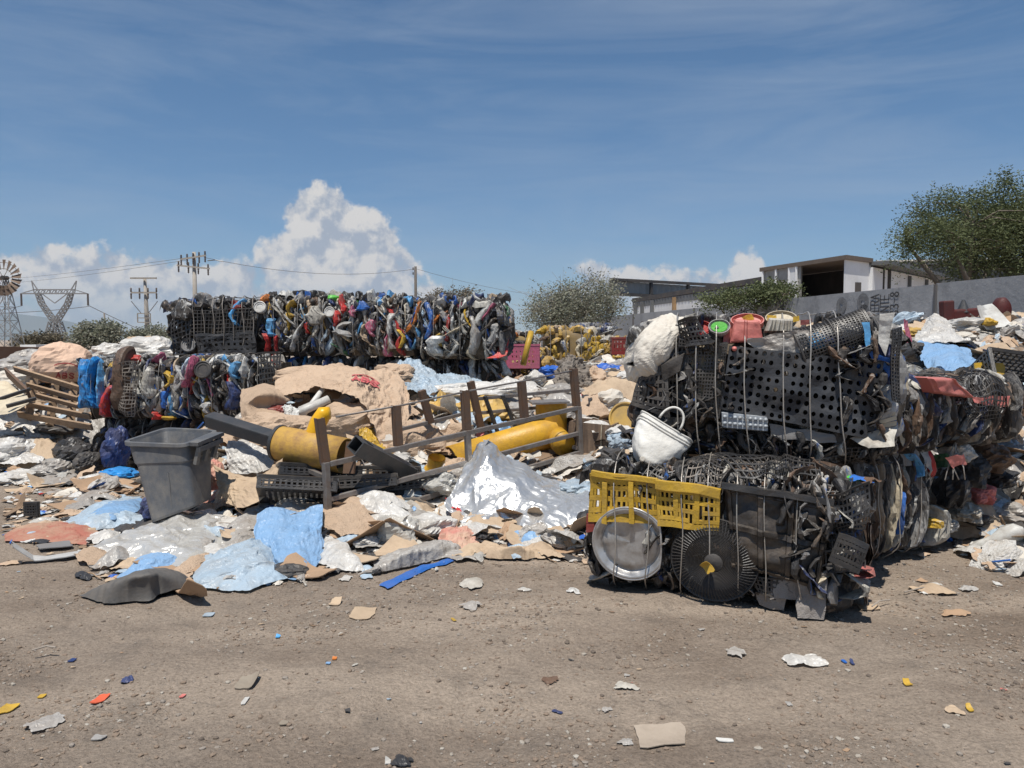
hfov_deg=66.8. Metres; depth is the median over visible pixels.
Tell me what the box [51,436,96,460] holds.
plastic bag
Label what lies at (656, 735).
board scrap
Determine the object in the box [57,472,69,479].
film sheet
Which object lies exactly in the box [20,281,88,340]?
lattice pylon
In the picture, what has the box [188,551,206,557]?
film sheet
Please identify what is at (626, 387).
crumpled sheet
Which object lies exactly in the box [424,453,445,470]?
pipe elbow
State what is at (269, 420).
beige sack
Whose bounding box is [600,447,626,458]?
plastic bag
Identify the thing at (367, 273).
power line
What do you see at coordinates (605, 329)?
plastic bale
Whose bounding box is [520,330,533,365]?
plastic pipe
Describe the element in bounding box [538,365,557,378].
plastic bag
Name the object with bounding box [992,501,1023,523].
plastic bag
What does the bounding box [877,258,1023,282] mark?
corrugated hall
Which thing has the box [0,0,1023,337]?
sky
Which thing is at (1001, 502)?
film scrap
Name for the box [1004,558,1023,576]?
film scrap
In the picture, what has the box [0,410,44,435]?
crumpled sheet
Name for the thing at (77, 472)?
film sheet
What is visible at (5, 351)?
brick wall
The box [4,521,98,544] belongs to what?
woven sack
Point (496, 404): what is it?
plastic bag
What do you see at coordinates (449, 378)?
blue white cloth
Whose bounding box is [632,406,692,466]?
bucket
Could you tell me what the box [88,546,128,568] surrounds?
film sheet
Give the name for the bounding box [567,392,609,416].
crumpled sheet
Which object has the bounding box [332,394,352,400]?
film sheet
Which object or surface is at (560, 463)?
film scrap
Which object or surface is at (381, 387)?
printed sack
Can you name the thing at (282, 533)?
blue tarp
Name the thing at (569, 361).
draped rags
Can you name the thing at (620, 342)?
plastic crate
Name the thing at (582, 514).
film scrap
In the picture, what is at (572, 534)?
film scrap
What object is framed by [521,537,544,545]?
film scrap
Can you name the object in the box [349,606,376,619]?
cardboard piece
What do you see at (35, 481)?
cardboard piece
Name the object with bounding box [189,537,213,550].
film sheet
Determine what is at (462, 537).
red printed bag
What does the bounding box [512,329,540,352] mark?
plastic bale
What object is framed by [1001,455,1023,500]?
crumpled sheet
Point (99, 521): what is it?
blue sheet
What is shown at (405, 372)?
beige sack
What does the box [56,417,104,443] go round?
crumpled sheet
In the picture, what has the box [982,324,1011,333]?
plastic bag
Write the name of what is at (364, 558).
cardboard piece
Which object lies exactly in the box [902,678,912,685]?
plastic shard
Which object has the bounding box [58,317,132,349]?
field tree
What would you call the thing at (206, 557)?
film sheet
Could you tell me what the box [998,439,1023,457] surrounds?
plastic bag
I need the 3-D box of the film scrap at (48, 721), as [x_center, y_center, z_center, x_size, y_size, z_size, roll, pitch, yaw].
[-1.946,1.409,3.236,0.164,0.037,0.152,2,4,36]
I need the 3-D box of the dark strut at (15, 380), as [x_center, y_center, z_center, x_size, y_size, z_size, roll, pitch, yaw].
[-6.321,-0.019,9.915,0.926,0.371,0.071,3,4,42]
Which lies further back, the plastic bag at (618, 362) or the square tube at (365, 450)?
the plastic bag at (618, 362)
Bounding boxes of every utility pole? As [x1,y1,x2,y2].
[130,277,157,329]
[177,251,222,294]
[412,266,416,296]
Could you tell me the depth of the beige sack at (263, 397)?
8.15 m
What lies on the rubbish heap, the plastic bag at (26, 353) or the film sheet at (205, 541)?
the plastic bag at (26, 353)
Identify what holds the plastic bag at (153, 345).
on the rubbish heap
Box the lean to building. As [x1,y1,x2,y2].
[869,260,952,290]
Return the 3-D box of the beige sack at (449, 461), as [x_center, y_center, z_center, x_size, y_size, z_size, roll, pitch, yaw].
[-0.628,0.853,7.659,0.512,0.275,0.534,3,5,45]
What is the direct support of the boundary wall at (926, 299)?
on the ground
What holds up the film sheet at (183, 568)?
on the ground
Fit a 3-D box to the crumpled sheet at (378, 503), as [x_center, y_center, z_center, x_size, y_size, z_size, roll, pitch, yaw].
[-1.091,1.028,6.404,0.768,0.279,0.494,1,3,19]
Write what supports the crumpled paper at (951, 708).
on the ground
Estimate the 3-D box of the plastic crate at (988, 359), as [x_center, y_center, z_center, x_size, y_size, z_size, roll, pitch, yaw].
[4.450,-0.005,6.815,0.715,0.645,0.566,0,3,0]
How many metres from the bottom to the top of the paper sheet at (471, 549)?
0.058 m
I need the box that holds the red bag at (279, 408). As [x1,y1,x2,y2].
[267,403,295,412]
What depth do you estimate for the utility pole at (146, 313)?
79.42 m
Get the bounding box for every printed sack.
[28,341,92,382]
[275,363,409,447]
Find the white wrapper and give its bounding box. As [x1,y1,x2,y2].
[782,653,828,665]
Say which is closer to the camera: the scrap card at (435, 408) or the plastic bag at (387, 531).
the plastic bag at (387, 531)
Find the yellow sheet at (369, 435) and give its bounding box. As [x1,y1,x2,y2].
[359,427,387,447]
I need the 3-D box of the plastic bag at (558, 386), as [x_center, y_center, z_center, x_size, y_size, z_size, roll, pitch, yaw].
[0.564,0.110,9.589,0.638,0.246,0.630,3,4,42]
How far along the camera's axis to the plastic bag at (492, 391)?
9.12 m
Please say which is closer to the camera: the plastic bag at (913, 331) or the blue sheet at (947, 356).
the blue sheet at (947, 356)
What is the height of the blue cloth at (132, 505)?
0.140 m
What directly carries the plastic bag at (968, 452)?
on the plastic bale at (969, 405)
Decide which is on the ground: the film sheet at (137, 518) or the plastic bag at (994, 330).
the film sheet at (137, 518)
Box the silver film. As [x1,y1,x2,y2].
[94,509,224,566]
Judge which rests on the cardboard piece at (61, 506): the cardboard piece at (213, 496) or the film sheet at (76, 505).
the film sheet at (76, 505)
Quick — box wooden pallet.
[13,366,93,430]
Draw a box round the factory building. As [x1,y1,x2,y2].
[609,277,761,313]
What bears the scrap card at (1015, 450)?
on the rubbish heap
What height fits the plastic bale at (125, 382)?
0.912 m
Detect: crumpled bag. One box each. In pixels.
[275,562,308,577]
[567,412,575,422]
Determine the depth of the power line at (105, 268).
83.72 m
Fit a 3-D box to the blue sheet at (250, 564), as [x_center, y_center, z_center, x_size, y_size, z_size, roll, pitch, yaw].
[-1.946,1.226,5.505,0.612,0.150,1.194,-1,3,-21]
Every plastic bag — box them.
[0,356,30,370]
[0,368,41,389]
[0,435,35,461]
[0,470,35,484]
[8,349,37,356]
[24,432,56,442]
[30,458,75,476]
[32,423,78,434]
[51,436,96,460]
[72,451,103,471]
[78,473,98,478]
[90,342,142,355]
[98,466,139,478]
[99,425,130,467]
[119,336,175,356]
[139,497,150,518]
[211,458,223,489]
[422,390,447,414]
[434,381,517,397]
[456,395,509,423]
[508,401,533,419]
[525,369,546,386]
[532,383,584,398]
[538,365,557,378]
[559,478,589,493]
[589,365,606,381]
[594,363,621,369]
[598,388,630,411]
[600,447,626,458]
[605,424,631,435]
[607,432,631,449]
[610,358,623,364]
[901,341,924,361]
[903,327,920,336]
[931,466,971,508]
[937,444,977,462]
[948,317,984,333]
[948,502,983,523]
[950,519,959,532]
[956,331,976,341]
[958,449,991,488]
[964,514,993,525]
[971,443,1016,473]
[971,484,996,504]
[982,317,997,325]
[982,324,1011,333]
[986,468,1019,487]
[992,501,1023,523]
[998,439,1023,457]
[1010,321,1023,331]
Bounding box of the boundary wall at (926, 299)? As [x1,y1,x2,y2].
[541,275,1023,346]
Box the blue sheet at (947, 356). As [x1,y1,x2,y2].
[918,340,975,370]
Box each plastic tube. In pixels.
[298,396,330,414]
[302,388,324,414]
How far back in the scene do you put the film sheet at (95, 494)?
7.74 m
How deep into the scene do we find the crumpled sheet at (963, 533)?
6.21 m
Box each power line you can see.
[13,259,174,278]
[13,306,88,312]
[27,260,184,281]
[208,258,540,295]
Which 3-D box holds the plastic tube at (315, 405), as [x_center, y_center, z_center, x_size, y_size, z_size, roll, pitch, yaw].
[-2.095,0.247,8.027,0.442,0.248,0.090,-2,4,-29]
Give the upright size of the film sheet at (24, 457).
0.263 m
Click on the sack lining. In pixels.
(298, 404)
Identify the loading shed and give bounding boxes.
[759,255,890,297]
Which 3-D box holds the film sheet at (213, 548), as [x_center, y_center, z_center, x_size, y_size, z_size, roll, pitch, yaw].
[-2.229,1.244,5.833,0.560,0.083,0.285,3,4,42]
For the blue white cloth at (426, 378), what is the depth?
9.24 m
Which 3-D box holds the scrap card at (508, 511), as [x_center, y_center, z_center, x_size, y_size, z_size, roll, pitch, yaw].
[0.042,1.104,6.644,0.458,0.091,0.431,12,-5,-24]
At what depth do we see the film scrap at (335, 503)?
6.35 m
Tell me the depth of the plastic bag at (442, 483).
6.97 m
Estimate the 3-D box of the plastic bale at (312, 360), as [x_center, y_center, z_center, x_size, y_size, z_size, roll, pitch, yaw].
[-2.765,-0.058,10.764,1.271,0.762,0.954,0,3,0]
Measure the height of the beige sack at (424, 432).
0.442 m
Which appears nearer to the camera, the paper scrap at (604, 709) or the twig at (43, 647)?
the paper scrap at (604, 709)
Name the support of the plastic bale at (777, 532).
on the ground
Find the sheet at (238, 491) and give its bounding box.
[214,458,282,507]
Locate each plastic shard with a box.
[0,703,19,713]
[89,693,110,703]
[121,675,133,682]
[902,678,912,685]
[965,703,973,711]
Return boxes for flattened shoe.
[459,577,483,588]
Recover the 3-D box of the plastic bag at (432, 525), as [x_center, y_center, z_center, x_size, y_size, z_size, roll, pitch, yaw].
[-0.727,1.184,6.333,0.573,0.252,0.352,0,3,0]
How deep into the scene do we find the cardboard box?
8.04 m
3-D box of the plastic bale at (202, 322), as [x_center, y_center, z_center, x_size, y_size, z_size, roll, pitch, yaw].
[-4.034,-0.813,10.701,1.449,0.882,1.202,0,3,0]
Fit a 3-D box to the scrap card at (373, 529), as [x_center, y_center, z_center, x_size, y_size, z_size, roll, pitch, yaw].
[-1.224,1.238,5.944,0.610,0.018,0.295,-30,-23,-20]
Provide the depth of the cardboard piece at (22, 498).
7.37 m
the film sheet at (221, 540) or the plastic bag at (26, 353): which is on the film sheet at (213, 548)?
the film sheet at (221, 540)
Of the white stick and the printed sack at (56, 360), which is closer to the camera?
the white stick
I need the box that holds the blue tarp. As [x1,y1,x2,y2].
[254,504,324,579]
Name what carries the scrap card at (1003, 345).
on the rubbish heap
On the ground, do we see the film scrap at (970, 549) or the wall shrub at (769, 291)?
the wall shrub at (769, 291)
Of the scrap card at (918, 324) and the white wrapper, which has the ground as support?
the white wrapper
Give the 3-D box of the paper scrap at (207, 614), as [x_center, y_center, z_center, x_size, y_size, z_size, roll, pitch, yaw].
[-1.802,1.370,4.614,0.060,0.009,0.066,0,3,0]
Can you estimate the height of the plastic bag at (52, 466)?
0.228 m
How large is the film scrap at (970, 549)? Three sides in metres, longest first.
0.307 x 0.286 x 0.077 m
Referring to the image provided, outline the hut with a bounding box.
[20,345,43,346]
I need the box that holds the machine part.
[939,297,1021,319]
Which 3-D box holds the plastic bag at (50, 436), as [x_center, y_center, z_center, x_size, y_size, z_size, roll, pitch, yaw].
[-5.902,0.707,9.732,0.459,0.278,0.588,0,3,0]
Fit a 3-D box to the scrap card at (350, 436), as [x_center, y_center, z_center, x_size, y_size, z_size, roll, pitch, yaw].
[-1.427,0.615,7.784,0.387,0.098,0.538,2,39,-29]
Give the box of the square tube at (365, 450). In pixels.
[346,435,417,476]
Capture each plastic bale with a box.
[76,346,188,419]
[92,417,193,468]
[159,292,265,356]
[160,351,292,419]
[189,418,204,428]
[228,289,349,356]
[281,355,350,398]
[328,289,425,357]
[348,354,428,370]
[413,292,515,360]
[426,359,511,381]
[499,354,554,379]
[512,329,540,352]
[534,324,597,366]
[568,322,622,335]
[579,445,881,619]
[588,334,627,359]
[612,355,624,358]
[617,307,912,464]
[742,449,950,560]
[885,319,1023,479]
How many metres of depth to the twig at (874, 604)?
4.71 m
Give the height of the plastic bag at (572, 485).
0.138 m
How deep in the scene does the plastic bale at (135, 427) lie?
9.56 m
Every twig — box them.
[32,645,55,650]
[871,599,889,606]
[903,586,943,592]
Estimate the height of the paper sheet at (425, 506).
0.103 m
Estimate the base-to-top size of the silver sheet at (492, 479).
0.678 m
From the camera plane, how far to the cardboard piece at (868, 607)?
4.70 m
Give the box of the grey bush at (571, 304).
[509,265,640,345]
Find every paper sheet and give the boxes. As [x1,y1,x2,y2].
[110,557,133,568]
[116,558,136,565]
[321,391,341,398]
[414,501,441,511]
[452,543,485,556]
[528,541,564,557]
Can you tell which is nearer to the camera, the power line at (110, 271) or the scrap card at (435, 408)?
the scrap card at (435, 408)
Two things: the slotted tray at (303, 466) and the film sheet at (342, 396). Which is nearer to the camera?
the slotted tray at (303, 466)
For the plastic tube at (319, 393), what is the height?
0.307 m
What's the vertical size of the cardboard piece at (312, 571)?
0.100 m
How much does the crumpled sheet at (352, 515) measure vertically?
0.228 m
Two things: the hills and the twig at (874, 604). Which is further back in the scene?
the hills
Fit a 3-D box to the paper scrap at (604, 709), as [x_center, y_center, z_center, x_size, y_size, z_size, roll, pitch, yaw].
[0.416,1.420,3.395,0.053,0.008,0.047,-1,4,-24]
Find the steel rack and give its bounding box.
[300,368,583,509]
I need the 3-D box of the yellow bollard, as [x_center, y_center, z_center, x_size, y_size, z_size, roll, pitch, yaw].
[-0.027,0.561,8.188,1.452,0.742,0.690,-1,3,-19]
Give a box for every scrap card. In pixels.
[69,475,101,488]
[346,433,362,438]
[346,520,384,546]
[367,518,434,540]
[404,378,417,398]
[430,404,452,414]
[496,507,522,514]
[506,523,521,544]
[535,453,553,461]
[542,450,557,456]
[548,526,568,537]
[566,516,585,536]
[908,321,923,327]
[975,342,1018,362]
[1007,447,1023,453]
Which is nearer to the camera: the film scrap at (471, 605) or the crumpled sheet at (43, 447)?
the film scrap at (471, 605)
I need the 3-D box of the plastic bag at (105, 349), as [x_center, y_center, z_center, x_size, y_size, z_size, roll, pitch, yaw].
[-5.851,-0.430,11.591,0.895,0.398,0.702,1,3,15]
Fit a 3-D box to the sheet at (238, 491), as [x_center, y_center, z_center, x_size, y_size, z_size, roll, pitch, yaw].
[-2.403,0.837,6.708,0.821,0.390,0.396,1,4,22]
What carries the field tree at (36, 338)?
on the ground
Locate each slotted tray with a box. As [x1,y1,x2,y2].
[256,474,338,502]
[276,462,362,482]
[305,473,397,490]
[330,465,420,477]
[359,473,451,490]
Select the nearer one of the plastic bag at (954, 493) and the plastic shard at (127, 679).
the plastic shard at (127, 679)
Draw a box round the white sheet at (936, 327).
[915,313,970,342]
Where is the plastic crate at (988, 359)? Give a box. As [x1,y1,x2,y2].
[970,347,1023,389]
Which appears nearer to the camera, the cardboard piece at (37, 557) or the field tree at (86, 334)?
the cardboard piece at (37, 557)
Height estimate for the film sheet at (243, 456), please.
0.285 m
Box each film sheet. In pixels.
[0,451,43,464]
[14,479,29,484]
[42,474,76,485]
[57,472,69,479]
[64,501,96,509]
[68,470,79,474]
[74,490,117,500]
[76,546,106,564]
[80,496,97,505]
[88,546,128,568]
[89,529,120,543]
[114,523,133,530]
[128,515,142,523]
[133,519,152,528]
[175,565,191,572]
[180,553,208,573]
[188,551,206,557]
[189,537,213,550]
[204,525,224,536]
[204,543,226,553]
[204,553,212,559]
[216,516,236,527]
[217,536,227,543]
[223,527,254,546]
[225,439,273,473]
[244,503,270,512]
[274,498,286,506]
[319,535,365,570]
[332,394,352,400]
[359,539,460,573]
[403,491,427,500]
[441,550,476,560]
[474,551,485,561]
[482,540,547,559]
[508,544,538,558]
[582,414,597,418]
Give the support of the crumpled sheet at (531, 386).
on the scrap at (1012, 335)
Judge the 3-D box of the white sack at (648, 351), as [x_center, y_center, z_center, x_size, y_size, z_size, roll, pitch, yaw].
[1.004,-0.232,5.239,0.469,0.505,0.508,0,3,0]
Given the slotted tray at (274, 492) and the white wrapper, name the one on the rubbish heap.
the slotted tray at (274, 492)
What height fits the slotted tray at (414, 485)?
0.243 m
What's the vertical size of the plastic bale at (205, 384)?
0.852 m
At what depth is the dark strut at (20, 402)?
9.32 m
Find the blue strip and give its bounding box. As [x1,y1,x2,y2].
[380,558,454,588]
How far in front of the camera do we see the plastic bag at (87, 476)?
8.49 m
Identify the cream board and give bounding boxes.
[0,381,26,398]
[0,395,28,414]
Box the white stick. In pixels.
[716,737,733,741]
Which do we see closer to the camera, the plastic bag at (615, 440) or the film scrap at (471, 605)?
the film scrap at (471, 605)
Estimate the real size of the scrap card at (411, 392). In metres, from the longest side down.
0.595 x 0.513 x 0.066 m
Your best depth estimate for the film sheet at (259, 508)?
6.58 m
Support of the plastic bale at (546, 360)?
on the rubbish heap
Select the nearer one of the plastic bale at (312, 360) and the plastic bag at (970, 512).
the plastic bag at (970, 512)
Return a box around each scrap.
[0,311,1023,593]
[23,712,64,731]
[91,734,106,740]
[202,612,214,616]
[234,671,259,688]
[241,697,249,704]
[279,720,288,724]
[298,502,323,508]
[332,502,345,506]
[338,398,355,402]
[385,756,391,763]
[389,483,410,497]
[406,505,426,515]
[427,388,441,398]
[437,396,457,414]
[459,522,501,535]
[459,601,481,609]
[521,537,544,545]
[541,473,560,479]
[542,676,558,683]
[547,529,582,543]
[549,454,595,473]
[576,510,597,532]
[582,394,591,403]
[583,420,609,432]
[602,707,612,711]
[614,681,639,689]
[616,738,632,744]
[634,722,685,747]
[726,646,745,657]
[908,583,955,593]
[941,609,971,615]
[953,544,981,552]
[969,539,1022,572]
[994,494,1008,507]
[997,429,1023,442]
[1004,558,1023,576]
[1017,546,1023,573]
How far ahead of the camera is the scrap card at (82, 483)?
8.17 m
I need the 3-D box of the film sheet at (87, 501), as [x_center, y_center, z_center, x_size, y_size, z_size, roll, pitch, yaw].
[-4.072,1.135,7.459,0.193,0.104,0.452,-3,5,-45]
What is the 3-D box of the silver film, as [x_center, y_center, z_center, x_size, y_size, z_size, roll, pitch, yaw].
[-2.725,1.167,6.291,0.935,0.187,1.699,0,3,0]
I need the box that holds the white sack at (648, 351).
[623,313,688,385]
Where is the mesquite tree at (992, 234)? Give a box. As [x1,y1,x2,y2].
[874,164,1023,284]
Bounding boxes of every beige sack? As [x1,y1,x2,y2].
[231,412,310,449]
[240,383,293,417]
[272,365,338,392]
[313,402,386,437]
[374,363,414,380]
[388,423,448,456]
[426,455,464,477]
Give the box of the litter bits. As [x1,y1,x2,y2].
[5,474,1010,767]
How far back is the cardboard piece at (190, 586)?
4.76 m
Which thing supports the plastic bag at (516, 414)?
on the rubbish heap
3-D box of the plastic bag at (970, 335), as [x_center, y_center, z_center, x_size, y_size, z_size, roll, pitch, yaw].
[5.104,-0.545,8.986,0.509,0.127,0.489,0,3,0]
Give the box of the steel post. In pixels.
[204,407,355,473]
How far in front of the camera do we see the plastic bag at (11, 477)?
8.62 m
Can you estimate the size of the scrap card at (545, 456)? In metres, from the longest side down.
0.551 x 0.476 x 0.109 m
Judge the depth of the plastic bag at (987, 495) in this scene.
6.20 m
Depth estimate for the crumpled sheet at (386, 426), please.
7.88 m
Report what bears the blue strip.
on the ground
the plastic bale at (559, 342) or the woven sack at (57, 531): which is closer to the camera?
the woven sack at (57, 531)
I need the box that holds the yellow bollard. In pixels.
[446,399,574,457]
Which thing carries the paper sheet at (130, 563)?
on the paper sheet at (122, 564)
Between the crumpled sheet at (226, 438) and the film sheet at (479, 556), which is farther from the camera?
the crumpled sheet at (226, 438)
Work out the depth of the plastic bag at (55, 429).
9.66 m
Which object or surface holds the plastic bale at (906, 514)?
on the ground
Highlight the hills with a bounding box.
[0,313,130,339]
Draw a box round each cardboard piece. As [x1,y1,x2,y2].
[2,492,25,515]
[11,541,79,560]
[26,472,65,487]
[36,540,72,548]
[45,500,101,510]
[79,478,139,491]
[132,560,202,571]
[174,577,206,596]
[195,489,217,506]
[280,552,336,578]
[329,596,341,605]
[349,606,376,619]
[354,553,379,562]
[374,535,416,555]
[551,541,583,553]
[856,604,880,609]
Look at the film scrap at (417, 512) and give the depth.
6.48 m
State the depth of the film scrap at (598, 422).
8.26 m
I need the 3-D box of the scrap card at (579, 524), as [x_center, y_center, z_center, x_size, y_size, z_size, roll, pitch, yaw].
[0.557,1.133,6.184,0.428,0.085,0.375,-18,-24,-44]
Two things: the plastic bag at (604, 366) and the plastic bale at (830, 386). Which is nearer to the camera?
the plastic bale at (830, 386)
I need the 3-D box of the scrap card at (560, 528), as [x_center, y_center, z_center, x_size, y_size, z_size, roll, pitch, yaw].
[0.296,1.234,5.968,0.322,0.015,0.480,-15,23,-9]
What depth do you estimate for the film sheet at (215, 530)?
6.17 m
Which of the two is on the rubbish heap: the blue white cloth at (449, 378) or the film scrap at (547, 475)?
the film scrap at (547, 475)
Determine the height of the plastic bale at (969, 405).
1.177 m
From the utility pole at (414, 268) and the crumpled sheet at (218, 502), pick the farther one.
the utility pole at (414, 268)
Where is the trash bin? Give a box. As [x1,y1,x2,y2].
[124,427,223,521]
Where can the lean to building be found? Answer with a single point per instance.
(875, 279)
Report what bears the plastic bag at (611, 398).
on the rubbish heap
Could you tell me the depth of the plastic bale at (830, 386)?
4.94 m
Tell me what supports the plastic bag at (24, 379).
on the rubbish heap
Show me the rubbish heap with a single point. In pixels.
(1020, 347)
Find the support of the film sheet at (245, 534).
on the film sheet
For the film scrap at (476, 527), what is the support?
on the scrap at (1012, 335)
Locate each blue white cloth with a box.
[397,358,441,400]
[439,373,480,384]
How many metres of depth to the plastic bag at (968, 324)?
9.35 m
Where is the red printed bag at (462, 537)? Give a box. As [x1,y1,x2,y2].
[438,526,478,547]
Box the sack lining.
[289,397,337,416]
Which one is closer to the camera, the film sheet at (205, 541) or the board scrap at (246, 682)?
the board scrap at (246, 682)
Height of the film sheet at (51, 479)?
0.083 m
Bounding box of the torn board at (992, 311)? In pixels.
[977,304,1009,329]
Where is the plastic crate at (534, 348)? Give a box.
[506,344,539,367]
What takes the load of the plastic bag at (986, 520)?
on the rubbish heap
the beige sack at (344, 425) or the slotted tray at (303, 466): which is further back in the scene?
the beige sack at (344, 425)
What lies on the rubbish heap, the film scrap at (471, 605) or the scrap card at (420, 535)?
the scrap card at (420, 535)
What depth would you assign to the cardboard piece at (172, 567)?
5.43 m
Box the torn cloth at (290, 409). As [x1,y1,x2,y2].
[282,404,298,414]
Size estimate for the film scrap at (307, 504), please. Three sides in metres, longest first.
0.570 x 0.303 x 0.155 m
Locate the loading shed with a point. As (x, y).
(837, 274)
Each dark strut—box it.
[0,387,31,399]
[4,367,30,397]
[6,397,36,407]
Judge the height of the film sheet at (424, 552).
0.112 m
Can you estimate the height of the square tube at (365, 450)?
0.495 m
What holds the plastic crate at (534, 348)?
on the plastic bale at (546, 360)
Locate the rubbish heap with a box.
[0,336,1023,569]
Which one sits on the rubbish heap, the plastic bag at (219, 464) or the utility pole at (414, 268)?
the plastic bag at (219, 464)
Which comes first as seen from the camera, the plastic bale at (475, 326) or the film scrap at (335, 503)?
the film scrap at (335, 503)
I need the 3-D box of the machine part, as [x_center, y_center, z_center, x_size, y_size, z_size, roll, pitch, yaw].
[6.412,-0.950,10.536,1.212,0.453,0.255,0,3,0]
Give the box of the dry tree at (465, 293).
[413,278,484,297]
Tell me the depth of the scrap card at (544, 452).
8.22 m
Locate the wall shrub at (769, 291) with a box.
[690,276,809,314]
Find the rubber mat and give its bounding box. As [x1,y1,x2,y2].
[79,568,187,602]
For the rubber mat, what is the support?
on the ground
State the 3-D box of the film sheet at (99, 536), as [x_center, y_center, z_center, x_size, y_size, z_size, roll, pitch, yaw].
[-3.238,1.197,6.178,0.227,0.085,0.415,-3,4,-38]
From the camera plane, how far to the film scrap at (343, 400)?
8.89 m
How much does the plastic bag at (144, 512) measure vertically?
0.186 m
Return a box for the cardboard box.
[568,418,618,452]
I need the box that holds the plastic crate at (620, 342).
[610,337,625,354]
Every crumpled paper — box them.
[566,587,580,593]
[945,705,965,714]
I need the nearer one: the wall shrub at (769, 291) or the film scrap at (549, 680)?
the film scrap at (549, 680)
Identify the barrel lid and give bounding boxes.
[609,402,632,427]
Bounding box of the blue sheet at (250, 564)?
[193,538,286,590]
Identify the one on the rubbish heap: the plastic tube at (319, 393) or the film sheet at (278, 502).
the film sheet at (278, 502)
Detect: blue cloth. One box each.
[90,498,141,519]
[116,552,176,577]
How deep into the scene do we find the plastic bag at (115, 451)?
8.97 m
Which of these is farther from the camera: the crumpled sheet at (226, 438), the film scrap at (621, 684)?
the crumpled sheet at (226, 438)
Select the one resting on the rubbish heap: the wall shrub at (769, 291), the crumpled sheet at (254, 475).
the crumpled sheet at (254, 475)
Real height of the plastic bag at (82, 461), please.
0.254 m
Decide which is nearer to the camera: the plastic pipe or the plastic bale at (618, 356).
the plastic pipe
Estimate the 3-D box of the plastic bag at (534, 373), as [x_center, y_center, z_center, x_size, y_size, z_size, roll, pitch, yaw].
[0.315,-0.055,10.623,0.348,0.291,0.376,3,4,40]
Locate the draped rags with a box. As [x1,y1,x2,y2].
[551,352,593,387]
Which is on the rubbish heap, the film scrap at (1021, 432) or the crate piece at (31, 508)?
the film scrap at (1021, 432)
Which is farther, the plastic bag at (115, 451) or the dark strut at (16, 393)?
the dark strut at (16, 393)
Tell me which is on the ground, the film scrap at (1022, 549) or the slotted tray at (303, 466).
the film scrap at (1022, 549)
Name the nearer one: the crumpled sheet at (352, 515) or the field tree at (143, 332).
the crumpled sheet at (352, 515)
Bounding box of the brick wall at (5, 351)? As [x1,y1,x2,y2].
[0,346,38,358]
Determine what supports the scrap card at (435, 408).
on the rubbish heap
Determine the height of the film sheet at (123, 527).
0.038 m
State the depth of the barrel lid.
8.26 m
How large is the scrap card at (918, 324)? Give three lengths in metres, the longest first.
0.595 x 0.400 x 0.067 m
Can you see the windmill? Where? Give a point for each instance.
(7, 289)
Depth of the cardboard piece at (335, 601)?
4.73 m
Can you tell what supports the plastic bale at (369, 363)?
on the plastic bale
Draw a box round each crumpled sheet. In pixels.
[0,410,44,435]
[0,435,55,468]
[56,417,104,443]
[188,473,257,510]
[217,469,288,510]
[222,433,232,442]
[224,497,315,538]
[320,493,376,536]
[356,490,411,519]
[358,401,419,415]
[375,417,440,454]
[407,419,463,452]
[462,512,516,532]
[492,376,541,397]
[500,397,517,402]
[529,393,591,416]
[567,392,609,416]
[581,377,638,400]
[927,499,1001,539]
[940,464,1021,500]
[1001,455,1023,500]
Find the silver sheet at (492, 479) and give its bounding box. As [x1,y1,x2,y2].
[445,439,589,537]
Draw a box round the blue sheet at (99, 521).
[65,496,141,529]
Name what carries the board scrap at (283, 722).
on the ground
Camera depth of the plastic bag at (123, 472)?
8.68 m
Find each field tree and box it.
[3,328,70,346]
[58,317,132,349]
[123,321,171,341]
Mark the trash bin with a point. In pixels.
(173, 466)
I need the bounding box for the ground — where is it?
[0,340,1023,767]
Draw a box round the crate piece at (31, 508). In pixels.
[23,501,40,516]
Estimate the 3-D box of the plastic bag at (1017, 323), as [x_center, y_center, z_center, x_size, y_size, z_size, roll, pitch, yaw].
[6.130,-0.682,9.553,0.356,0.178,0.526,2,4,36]
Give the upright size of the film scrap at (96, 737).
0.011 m
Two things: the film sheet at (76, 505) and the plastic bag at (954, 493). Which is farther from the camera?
the film sheet at (76, 505)
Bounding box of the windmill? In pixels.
[0,260,24,346]
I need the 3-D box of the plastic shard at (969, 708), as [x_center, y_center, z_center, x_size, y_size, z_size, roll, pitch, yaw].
[1.976,1.395,3.350,0.025,0.023,0.038,0,3,0]

